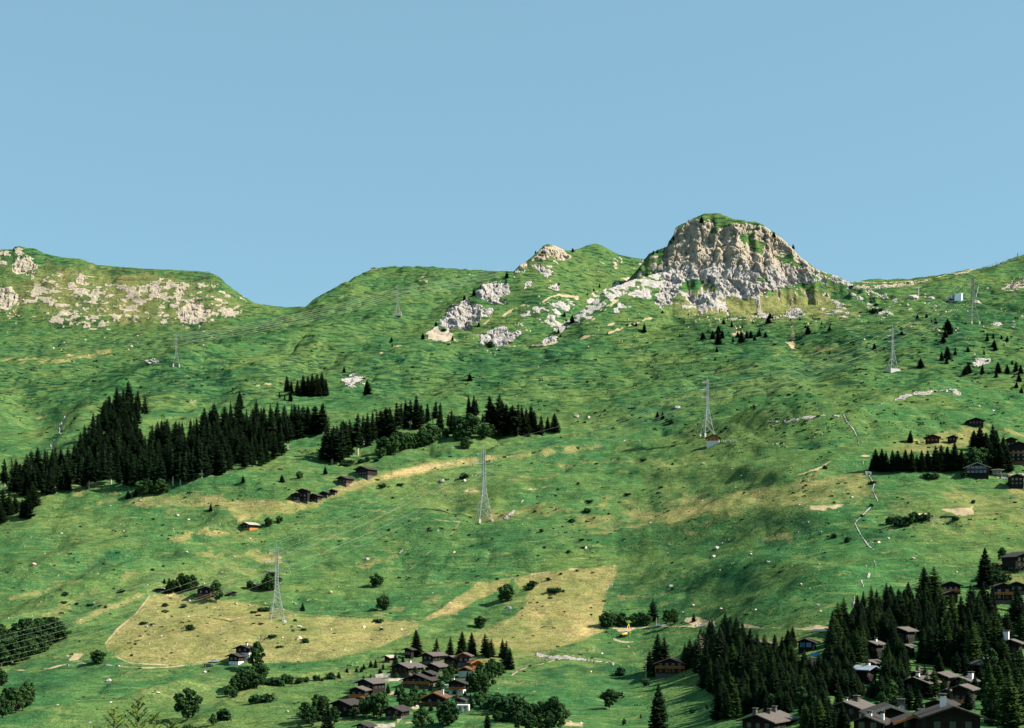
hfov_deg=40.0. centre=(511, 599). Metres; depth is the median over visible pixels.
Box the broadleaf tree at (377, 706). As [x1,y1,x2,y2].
[370,692,389,718]
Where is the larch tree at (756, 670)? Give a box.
[749,662,759,677]
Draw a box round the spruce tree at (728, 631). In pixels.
[724,624,733,642]
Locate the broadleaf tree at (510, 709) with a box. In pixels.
[504,698,523,713]
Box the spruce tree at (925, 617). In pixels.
[919,612,928,635]
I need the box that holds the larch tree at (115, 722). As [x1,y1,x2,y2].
[91,706,139,727]
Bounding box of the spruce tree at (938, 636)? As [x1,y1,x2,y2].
[933,624,944,662]
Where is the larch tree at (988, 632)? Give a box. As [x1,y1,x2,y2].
[979,615,994,643]
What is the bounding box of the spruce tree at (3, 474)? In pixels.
[0,460,8,491]
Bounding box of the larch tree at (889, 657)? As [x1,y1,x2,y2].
[885,649,892,662]
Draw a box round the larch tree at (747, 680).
[745,674,751,694]
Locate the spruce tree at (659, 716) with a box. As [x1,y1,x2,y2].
[648,683,669,727]
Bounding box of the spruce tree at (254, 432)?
[251,418,257,440]
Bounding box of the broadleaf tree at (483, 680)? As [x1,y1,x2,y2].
[476,672,490,692]
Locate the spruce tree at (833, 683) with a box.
[827,668,841,695]
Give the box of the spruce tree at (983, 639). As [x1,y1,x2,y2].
[980,632,989,653]
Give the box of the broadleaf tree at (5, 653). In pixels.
[0,642,11,666]
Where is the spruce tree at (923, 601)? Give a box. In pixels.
[920,588,927,611]
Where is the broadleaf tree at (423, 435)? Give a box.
[417,429,429,447]
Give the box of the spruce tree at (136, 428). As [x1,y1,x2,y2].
[130,417,139,437]
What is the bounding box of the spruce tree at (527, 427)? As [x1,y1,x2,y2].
[522,408,531,435]
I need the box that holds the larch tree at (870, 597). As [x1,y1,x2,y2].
[866,586,876,609]
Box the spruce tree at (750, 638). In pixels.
[745,628,754,649]
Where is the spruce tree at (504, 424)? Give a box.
[495,404,513,434]
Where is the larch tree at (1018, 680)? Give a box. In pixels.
[1011,664,1023,712]
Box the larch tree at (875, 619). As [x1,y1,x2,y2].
[869,606,880,632]
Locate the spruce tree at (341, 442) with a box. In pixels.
[338,421,347,458]
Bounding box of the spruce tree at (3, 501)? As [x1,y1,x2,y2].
[0,488,9,514]
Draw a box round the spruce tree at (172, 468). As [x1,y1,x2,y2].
[168,453,183,485]
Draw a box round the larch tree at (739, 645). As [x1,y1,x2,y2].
[735,636,742,650]
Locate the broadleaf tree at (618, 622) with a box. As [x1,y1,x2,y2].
[615,614,623,625]
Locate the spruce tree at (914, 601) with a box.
[910,593,918,624]
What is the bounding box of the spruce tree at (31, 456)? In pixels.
[25,452,41,472]
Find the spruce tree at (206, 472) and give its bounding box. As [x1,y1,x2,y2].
[200,446,212,476]
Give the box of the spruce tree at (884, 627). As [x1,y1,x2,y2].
[874,612,888,641]
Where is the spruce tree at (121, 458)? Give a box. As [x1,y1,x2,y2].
[113,449,124,476]
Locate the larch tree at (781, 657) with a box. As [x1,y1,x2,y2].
[778,649,788,663]
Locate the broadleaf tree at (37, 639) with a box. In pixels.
[32,636,48,653]
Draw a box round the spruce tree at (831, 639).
[820,622,837,658]
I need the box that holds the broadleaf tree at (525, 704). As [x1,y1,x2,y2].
[514,700,532,717]
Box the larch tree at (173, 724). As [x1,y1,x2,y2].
[164,718,180,727]
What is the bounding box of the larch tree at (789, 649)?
[785,641,798,662]
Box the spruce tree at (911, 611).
[906,598,917,627]
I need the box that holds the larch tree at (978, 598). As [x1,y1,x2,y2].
[974,592,980,610]
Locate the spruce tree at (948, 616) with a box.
[944,610,953,625]
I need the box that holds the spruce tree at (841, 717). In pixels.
[835,702,845,727]
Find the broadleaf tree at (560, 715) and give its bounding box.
[553,706,567,727]
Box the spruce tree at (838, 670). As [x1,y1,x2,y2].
[836,661,841,678]
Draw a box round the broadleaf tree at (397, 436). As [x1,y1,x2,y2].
[391,432,408,450]
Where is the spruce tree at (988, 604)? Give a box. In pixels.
[984,591,995,617]
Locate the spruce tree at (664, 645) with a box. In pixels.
[658,637,670,660]
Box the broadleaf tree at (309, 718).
[304,706,321,726]
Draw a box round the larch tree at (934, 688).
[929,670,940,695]
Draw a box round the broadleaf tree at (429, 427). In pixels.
[418,423,438,443]
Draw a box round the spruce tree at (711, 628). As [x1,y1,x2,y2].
[707,620,715,641]
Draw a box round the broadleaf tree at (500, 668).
[494,663,505,676]
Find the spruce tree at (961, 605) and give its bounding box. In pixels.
[956,597,964,617]
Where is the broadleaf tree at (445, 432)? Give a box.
[442,428,450,437]
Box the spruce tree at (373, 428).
[370,411,377,439]
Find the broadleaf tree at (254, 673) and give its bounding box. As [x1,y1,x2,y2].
[241,668,259,687]
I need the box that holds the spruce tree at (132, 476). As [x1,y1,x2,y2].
[127,454,137,486]
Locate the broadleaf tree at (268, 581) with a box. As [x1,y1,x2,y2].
[260,570,282,590]
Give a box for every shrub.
[182,723,195,727]
[184,624,195,630]
[216,708,231,720]
[231,692,238,697]
[235,666,266,673]
[248,693,277,703]
[257,607,271,611]
[260,676,273,685]
[270,677,285,686]
[293,677,304,683]
[301,638,309,642]
[325,673,336,679]
[339,459,354,464]
[339,462,349,465]
[372,618,383,622]
[459,473,468,478]
[478,692,525,709]
[480,696,511,712]
[485,341,495,346]
[494,711,514,721]
[523,586,533,589]
[525,580,538,586]
[546,587,560,592]
[581,508,590,512]
[600,690,624,698]
[615,666,625,675]
[641,678,650,685]
[844,536,850,542]
[866,307,878,313]
[889,515,918,524]
[889,519,908,526]
[912,513,933,521]
[920,472,939,478]
[990,573,1012,581]
[1009,566,1023,571]
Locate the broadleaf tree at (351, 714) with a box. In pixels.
[348,707,359,718]
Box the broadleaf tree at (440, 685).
[434,681,444,690]
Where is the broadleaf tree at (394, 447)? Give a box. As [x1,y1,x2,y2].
[384,436,400,454]
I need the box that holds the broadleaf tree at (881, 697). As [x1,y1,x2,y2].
[875,692,888,704]
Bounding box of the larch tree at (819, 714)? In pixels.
[808,700,825,727]
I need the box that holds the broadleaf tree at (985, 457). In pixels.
[978,447,995,465]
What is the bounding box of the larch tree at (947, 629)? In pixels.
[939,618,952,657]
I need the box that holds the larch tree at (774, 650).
[773,645,780,657]
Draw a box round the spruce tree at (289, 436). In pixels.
[284,421,295,448]
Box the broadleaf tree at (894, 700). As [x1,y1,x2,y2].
[889,696,902,706]
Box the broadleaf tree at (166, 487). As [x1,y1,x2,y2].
[159,482,169,493]
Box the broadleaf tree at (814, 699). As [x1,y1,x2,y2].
[808,696,817,710]
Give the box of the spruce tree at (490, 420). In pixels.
[487,404,499,432]
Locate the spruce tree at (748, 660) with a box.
[738,650,753,679]
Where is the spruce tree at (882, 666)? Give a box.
[877,659,885,682]
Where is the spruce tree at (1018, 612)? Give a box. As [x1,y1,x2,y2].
[1011,599,1023,631]
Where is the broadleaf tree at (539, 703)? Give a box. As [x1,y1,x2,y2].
[534,701,543,713]
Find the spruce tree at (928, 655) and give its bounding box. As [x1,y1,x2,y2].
[921,626,938,664]
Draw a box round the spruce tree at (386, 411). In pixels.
[378,407,398,435]
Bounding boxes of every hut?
[227,591,237,596]
[253,583,259,590]
[380,655,397,662]
[401,647,416,658]
[966,417,984,427]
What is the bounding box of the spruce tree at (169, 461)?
[165,447,176,480]
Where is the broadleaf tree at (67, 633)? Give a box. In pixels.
[59,627,71,637]
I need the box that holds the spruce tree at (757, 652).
[753,648,759,661]
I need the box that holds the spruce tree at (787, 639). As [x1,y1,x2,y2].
[781,630,797,652]
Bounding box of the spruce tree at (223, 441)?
[219,437,227,461]
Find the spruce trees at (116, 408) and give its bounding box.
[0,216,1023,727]
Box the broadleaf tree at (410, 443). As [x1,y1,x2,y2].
[401,432,414,448]
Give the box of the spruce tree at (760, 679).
[750,672,766,695]
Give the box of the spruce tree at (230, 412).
[228,401,232,427]
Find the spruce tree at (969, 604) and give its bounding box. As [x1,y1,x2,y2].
[964,593,975,618]
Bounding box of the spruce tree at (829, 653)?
[824,643,834,662]
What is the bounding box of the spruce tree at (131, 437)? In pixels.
[126,427,136,446]
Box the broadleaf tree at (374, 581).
[369,573,383,586]
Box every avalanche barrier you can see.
[110,268,155,273]
[116,276,149,281]
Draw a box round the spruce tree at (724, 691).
[722,684,727,700]
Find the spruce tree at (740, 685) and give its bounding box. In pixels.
[735,678,746,694]
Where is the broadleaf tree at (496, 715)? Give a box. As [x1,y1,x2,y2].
[492,710,502,719]
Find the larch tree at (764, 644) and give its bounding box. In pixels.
[759,634,768,650]
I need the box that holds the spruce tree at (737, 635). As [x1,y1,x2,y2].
[734,627,744,646]
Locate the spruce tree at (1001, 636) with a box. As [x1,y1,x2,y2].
[998,631,1007,655]
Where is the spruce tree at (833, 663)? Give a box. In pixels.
[825,655,836,674]
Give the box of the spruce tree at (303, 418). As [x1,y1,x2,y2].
[298,406,313,434]
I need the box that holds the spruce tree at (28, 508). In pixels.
[19,489,34,517]
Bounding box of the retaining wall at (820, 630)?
[813,629,828,631]
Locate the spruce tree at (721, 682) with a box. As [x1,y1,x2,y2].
[717,674,724,694]
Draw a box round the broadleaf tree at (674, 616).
[668,609,678,622]
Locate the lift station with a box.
[947,293,962,300]
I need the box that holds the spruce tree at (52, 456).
[45,448,58,473]
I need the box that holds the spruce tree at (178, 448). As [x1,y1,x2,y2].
[173,437,184,461]
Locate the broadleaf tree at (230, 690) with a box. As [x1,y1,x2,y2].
[223,685,236,695]
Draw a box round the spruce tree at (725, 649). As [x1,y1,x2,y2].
[718,641,728,666]
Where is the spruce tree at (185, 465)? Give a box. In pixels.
[179,451,191,483]
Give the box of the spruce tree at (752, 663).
[747,655,758,675]
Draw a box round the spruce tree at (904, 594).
[902,590,908,601]
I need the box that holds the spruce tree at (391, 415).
[387,407,398,431]
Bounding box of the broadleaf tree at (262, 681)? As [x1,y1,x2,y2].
[248,673,264,687]
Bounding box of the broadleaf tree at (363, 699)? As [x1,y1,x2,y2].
[358,698,367,715]
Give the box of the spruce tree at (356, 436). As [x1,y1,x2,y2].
[349,414,365,454]
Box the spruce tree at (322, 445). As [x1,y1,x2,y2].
[318,434,328,461]
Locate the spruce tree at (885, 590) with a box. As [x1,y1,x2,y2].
[881,583,892,606]
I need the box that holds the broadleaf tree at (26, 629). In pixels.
[9,619,34,641]
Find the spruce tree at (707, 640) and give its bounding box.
[698,635,709,665]
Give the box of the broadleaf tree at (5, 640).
[1,636,10,648]
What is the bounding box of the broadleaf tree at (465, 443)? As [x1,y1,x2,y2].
[459,436,472,449]
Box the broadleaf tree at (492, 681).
[485,671,496,687]
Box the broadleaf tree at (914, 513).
[908,511,917,521]
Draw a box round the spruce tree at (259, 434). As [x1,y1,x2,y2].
[256,425,265,451]
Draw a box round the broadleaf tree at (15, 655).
[8,640,22,664]
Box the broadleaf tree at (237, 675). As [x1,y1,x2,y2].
[231,671,247,690]
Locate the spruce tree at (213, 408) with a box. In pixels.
[209,403,221,426]
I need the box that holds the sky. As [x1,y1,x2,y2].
[0,0,1023,306]
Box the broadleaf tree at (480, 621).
[474,616,486,627]
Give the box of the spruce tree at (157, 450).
[154,441,162,467]
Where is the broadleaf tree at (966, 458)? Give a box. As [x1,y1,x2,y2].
[961,452,978,465]
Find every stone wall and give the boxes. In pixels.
[349,678,402,681]
[373,723,394,727]
[374,673,390,677]
[450,695,473,697]
[929,516,954,520]
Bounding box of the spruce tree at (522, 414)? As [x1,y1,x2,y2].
[519,404,525,433]
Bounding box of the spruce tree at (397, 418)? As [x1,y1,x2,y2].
[393,402,403,430]
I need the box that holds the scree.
[6,271,1019,357]
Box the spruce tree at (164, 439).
[159,422,170,455]
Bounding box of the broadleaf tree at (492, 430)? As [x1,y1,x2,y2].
[489,424,497,437]
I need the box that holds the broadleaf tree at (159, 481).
[152,478,170,493]
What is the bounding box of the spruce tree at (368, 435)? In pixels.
[363,412,373,444]
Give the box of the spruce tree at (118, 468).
[112,456,121,484]
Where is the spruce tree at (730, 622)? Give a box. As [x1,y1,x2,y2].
[725,616,732,633]
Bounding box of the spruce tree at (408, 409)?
[403,401,413,427]
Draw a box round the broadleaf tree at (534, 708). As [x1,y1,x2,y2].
[524,703,540,716]
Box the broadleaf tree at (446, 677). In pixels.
[441,672,451,684]
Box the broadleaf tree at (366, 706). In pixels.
[359,693,389,717]
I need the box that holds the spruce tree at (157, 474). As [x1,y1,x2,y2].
[152,455,160,483]
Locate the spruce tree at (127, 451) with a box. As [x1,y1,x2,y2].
[122,448,130,472]
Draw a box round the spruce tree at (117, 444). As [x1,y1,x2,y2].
[111,437,124,457]
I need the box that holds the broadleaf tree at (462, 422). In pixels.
[454,419,470,436]
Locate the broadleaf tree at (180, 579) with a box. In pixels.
[176,573,185,590]
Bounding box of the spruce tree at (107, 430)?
[102,418,110,441]
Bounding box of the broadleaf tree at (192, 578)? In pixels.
[186,574,199,589]
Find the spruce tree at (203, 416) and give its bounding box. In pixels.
[198,408,209,436]
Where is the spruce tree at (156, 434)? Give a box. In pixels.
[148,425,161,449]
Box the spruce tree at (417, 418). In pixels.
[410,397,424,428]
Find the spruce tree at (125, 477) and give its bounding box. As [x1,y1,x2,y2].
[120,456,129,485]
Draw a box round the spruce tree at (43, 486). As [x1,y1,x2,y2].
[38,461,49,494]
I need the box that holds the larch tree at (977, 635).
[973,621,982,655]
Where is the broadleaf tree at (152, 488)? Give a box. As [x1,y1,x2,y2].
[150,482,160,492]
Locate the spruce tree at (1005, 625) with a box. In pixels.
[1001,612,1014,638]
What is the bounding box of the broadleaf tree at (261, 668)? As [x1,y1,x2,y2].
[250,662,269,676]
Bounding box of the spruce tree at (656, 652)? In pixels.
[647,634,663,676]
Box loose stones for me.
[5,348,1017,672]
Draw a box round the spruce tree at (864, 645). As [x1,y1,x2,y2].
[859,632,869,659]
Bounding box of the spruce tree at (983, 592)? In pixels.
[980,582,986,601]
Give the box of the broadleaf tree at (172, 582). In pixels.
[170,579,176,589]
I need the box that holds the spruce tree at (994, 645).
[989,635,999,655]
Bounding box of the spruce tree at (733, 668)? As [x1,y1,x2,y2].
[731,657,736,677]
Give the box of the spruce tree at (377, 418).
[375,411,384,437]
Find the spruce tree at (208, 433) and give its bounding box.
[205,422,210,445]
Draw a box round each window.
[858,722,864,727]
[870,722,876,727]
[903,721,909,727]
[934,721,939,727]
[949,721,955,727]
[965,722,971,727]
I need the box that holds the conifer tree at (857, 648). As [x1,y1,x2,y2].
[850,628,867,662]
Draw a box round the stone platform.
[393,311,401,315]
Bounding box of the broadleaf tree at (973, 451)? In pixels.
[966,447,983,465]
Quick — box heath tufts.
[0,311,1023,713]
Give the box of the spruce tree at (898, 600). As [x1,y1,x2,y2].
[890,588,906,624]
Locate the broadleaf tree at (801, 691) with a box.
[792,687,806,707]
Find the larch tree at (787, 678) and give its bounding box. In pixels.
[784,671,790,686]
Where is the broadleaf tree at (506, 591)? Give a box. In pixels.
[497,583,515,601]
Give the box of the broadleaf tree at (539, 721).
[535,713,544,727]
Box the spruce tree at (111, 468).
[106,453,115,483]
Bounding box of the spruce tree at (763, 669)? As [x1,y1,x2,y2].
[761,663,768,687]
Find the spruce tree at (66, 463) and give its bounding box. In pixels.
[61,456,72,478]
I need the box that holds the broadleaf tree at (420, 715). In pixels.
[411,706,433,727]
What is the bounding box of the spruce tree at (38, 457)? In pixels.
[33,447,43,474]
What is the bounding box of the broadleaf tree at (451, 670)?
[447,664,455,677]
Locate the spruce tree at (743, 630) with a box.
[738,622,746,641]
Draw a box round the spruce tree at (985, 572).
[973,547,997,587]
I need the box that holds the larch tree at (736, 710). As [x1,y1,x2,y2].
[728,687,742,718]
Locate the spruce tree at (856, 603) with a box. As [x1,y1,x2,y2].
[852,595,859,611]
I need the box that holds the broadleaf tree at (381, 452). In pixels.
[374,447,386,457]
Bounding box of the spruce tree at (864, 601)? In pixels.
[860,591,869,619]
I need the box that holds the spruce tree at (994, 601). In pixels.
[989,585,997,613]
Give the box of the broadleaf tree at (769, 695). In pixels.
[764,694,775,701]
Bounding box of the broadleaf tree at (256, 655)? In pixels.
[246,641,265,665]
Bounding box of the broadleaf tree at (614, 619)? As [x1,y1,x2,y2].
[607,612,616,626]
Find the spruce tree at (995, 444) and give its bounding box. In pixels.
[991,431,1000,453]
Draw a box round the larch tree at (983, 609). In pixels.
[981,603,986,618]
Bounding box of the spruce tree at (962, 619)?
[957,608,967,627]
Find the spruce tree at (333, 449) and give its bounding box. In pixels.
[320,426,345,462]
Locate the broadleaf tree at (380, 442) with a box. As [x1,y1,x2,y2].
[375,436,391,454]
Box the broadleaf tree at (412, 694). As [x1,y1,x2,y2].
[408,691,418,704]
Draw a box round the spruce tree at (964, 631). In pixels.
[956,623,970,665]
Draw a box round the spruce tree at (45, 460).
[41,452,48,472]
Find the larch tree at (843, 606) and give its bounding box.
[839,597,848,618]
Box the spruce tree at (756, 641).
[752,633,760,646]
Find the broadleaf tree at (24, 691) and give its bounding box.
[17,686,32,710]
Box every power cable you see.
[0,541,276,620]
[0,565,285,652]
[174,290,388,335]
[182,295,392,339]
[270,476,473,572]
[283,461,468,548]
[293,468,492,562]
[296,481,484,570]
[503,385,712,454]
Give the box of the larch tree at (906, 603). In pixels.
[905,596,916,619]
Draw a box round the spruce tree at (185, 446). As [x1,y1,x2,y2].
[182,438,190,461]
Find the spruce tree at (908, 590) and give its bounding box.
[904,582,913,599]
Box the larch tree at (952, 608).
[947,595,958,626]
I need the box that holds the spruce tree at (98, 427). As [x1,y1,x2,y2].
[94,420,101,437]
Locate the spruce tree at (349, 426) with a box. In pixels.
[348,419,351,437]
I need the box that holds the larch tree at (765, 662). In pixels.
[762,653,769,669]
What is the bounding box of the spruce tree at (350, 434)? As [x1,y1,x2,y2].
[338,420,354,447]
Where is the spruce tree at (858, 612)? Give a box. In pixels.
[853,605,864,627]
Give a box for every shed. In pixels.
[154,588,164,593]
[989,469,1004,477]
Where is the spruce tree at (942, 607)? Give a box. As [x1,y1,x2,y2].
[937,595,947,625]
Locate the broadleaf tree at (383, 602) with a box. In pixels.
[375,595,390,610]
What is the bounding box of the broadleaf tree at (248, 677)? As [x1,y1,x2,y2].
[236,669,252,689]
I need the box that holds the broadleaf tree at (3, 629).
[0,624,7,640]
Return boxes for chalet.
[194,585,212,598]
[225,653,245,664]
[232,642,254,661]
[327,698,360,716]
[345,686,371,698]
[351,722,377,727]
[354,677,388,694]
[380,705,413,719]
[387,659,426,676]
[399,671,438,689]
[417,670,439,676]
[418,649,448,664]
[420,688,451,706]
[425,662,448,673]
[441,655,457,667]
[445,677,468,693]
[451,694,468,703]
[454,652,473,667]
[454,666,475,676]
[466,659,484,668]
[652,657,686,678]
[735,706,798,727]
[794,638,819,653]
[832,695,874,720]
[845,710,891,727]
[854,662,880,683]
[859,698,911,727]
[860,659,882,672]
[867,638,884,658]
[890,709,921,727]
[896,626,918,643]
[902,671,941,697]
[905,644,917,658]
[905,665,930,676]
[912,693,988,727]
[918,698,961,707]
[924,434,940,443]
[928,671,960,687]
[935,688,951,697]
[939,581,963,594]
[941,591,960,604]
[946,683,980,707]
[951,671,980,685]
[962,462,990,479]
[969,654,998,671]
[988,583,1015,604]
[999,552,1023,572]
[1003,630,1023,657]
[1005,437,1017,445]
[1007,441,1023,465]
[1007,473,1023,488]
[1009,581,1023,595]
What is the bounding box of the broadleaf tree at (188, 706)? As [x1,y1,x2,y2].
[173,687,202,720]
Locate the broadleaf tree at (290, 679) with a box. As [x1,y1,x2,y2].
[287,675,294,683]
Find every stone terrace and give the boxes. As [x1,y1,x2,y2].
[455,702,469,710]
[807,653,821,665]
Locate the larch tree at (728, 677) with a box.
[725,670,730,687]
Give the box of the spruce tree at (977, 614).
[972,602,984,626]
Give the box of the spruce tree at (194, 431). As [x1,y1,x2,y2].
[192,420,197,440]
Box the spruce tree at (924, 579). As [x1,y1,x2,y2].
[915,567,938,605]
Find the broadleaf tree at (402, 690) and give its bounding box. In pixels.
[399,686,405,695]
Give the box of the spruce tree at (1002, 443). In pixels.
[996,437,1008,452]
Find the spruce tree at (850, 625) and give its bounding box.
[846,613,854,632]
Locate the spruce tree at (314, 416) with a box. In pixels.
[306,405,324,433]
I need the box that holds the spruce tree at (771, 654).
[767,649,776,664]
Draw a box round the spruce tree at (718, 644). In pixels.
[703,628,728,670]
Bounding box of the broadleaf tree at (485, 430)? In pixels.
[477,423,491,437]
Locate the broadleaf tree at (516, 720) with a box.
[512,711,524,727]
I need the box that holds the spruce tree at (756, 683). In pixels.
[751,677,758,699]
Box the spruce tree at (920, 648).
[913,628,925,662]
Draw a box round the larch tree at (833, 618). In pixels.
[823,614,836,643]
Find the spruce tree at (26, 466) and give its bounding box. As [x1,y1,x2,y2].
[21,454,29,481]
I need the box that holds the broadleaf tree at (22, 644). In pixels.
[18,640,29,662]
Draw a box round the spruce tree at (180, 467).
[175,458,183,484]
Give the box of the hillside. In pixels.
[0,213,1023,727]
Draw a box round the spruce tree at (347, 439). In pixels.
[343,422,353,454]
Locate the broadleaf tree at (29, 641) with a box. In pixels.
[23,638,38,658]
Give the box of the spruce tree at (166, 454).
[163,443,170,465]
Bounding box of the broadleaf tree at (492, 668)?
[488,662,497,678]
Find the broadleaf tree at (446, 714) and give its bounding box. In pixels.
[435,700,461,726]
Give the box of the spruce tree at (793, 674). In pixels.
[779,664,796,685]
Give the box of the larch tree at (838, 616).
[831,602,843,624]
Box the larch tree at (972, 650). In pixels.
[960,623,982,662]
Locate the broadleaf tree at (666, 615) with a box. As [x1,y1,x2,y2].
[662,610,671,623]
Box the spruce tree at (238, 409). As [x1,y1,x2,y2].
[229,401,244,425]
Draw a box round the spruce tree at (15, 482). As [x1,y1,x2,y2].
[8,459,21,493]
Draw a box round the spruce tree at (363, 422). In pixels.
[361,416,373,441]
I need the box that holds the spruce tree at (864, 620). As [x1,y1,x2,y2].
[861,609,867,626]
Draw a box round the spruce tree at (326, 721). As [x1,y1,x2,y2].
[320,701,334,727]
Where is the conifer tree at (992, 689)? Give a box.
[980,676,1000,716]
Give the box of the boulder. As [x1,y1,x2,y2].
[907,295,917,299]
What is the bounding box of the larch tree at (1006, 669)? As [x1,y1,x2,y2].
[998,657,1012,683]
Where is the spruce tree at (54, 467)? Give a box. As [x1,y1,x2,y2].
[51,458,56,482]
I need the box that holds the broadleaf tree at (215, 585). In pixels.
[209,579,224,601]
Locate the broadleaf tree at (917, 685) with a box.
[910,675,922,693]
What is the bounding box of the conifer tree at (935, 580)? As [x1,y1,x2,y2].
[928,569,948,602]
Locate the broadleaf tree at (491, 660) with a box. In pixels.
[488,658,496,665]
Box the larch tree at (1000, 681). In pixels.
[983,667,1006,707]
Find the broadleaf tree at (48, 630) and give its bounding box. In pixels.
[37,617,55,636]
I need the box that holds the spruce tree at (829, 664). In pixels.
[826,662,832,673]
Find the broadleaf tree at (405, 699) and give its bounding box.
[396,693,413,707]
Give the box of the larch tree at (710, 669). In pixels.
[703,658,714,684]
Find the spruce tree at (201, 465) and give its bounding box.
[195,444,210,477]
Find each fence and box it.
[285,608,400,619]
[513,657,554,672]
[540,650,610,659]
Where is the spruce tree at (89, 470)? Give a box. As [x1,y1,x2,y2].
[84,455,96,487]
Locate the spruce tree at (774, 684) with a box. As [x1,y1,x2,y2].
[767,670,779,693]
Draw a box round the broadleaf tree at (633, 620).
[629,612,639,625]
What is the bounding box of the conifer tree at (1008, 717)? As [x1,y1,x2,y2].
[989,672,1023,727]
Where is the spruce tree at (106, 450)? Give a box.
[100,444,109,466]
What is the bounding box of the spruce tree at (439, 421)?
[436,402,443,433]
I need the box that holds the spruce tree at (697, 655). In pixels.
[691,639,702,672]
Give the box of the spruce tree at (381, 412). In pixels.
[374,410,389,437]
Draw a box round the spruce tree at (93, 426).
[88,413,95,439]
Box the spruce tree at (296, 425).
[289,404,306,438]
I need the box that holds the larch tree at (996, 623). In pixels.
[990,613,1003,642]
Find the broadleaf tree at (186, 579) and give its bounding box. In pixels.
[182,575,189,589]
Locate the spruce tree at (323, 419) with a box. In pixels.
[318,403,330,432]
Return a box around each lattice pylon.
[172,334,179,366]
[264,547,289,622]
[394,287,400,316]
[472,450,493,522]
[699,380,715,436]
[885,325,899,372]
[966,275,979,323]
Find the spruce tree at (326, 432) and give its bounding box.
[316,424,330,454]
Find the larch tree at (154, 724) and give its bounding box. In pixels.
[140,710,170,727]
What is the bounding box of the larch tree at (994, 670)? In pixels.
[991,663,997,677]
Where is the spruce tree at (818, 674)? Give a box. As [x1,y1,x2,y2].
[816,668,826,689]
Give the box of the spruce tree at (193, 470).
[187,448,198,480]
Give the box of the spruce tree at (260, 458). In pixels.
[257,437,264,465]
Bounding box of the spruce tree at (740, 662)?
[734,650,744,678]
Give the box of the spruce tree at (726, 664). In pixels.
[723,655,730,673]
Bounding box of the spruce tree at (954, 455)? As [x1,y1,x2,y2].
[947,442,961,470]
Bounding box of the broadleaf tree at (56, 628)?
[45,617,66,640]
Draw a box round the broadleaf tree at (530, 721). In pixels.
[520,712,537,727]
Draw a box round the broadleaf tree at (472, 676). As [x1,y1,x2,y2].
[468,669,488,689]
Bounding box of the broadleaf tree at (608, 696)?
[601,688,617,708]
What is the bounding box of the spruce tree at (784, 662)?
[782,653,787,670]
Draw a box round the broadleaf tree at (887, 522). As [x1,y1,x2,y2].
[885,516,890,524]
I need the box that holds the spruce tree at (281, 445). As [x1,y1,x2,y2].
[277,424,288,455]
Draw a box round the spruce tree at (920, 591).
[915,585,922,607]
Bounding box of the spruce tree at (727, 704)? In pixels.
[719,690,731,719]
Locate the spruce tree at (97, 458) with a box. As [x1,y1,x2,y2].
[94,452,101,480]
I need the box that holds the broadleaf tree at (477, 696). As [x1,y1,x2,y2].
[474,690,485,703]
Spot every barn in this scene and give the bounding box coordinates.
[239,522,259,530]
[291,492,301,502]
[296,488,312,503]
[310,493,324,502]
[319,491,331,497]
[328,489,337,494]
[336,476,353,486]
[353,466,378,480]
[946,435,957,442]
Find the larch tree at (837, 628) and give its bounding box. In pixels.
[833,619,843,644]
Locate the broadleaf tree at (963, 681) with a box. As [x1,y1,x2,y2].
[958,678,968,684]
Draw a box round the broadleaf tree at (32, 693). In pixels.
[22,684,36,702]
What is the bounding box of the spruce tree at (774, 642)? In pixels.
[770,634,778,649]
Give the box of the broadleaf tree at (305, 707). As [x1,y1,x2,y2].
[296,702,315,720]
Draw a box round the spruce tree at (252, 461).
[247,438,256,466]
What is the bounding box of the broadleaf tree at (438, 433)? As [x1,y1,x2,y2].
[433,426,441,439]
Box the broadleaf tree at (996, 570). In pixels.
[992,564,1001,574]
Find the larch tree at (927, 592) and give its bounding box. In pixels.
[922,584,930,601]
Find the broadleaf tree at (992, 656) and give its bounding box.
[978,648,1002,672]
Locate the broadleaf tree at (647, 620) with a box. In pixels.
[642,615,651,624]
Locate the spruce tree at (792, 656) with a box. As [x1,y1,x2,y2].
[788,648,798,672]
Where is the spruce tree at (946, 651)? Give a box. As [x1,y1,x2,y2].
[941,635,950,665]
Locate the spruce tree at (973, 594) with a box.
[971,589,976,604]
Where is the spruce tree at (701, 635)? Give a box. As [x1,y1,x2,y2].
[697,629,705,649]
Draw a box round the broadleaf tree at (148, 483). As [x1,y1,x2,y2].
[142,478,152,492]
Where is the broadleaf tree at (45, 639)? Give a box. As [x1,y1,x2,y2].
[40,631,53,651]
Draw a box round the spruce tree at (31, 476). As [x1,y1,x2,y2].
[27,465,37,486]
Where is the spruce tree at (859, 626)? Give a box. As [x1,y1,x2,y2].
[854,615,863,635]
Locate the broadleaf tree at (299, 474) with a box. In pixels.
[296,471,303,478]
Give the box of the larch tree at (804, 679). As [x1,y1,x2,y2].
[799,668,807,686]
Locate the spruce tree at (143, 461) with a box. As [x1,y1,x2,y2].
[135,449,152,477]
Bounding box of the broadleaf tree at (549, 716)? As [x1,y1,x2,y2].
[542,710,554,727]
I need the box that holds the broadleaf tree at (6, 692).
[0,687,11,703]
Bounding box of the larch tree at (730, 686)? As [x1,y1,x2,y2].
[726,676,737,698]
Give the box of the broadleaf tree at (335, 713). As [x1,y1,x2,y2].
[330,706,340,723]
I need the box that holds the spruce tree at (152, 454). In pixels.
[146,442,156,473]
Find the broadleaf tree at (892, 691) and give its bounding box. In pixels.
[883,679,899,702]
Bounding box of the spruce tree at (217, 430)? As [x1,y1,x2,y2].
[213,420,222,441]
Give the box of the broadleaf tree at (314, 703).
[311,693,322,709]
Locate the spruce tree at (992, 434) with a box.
[989,424,994,445]
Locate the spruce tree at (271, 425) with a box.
[267,408,277,439]

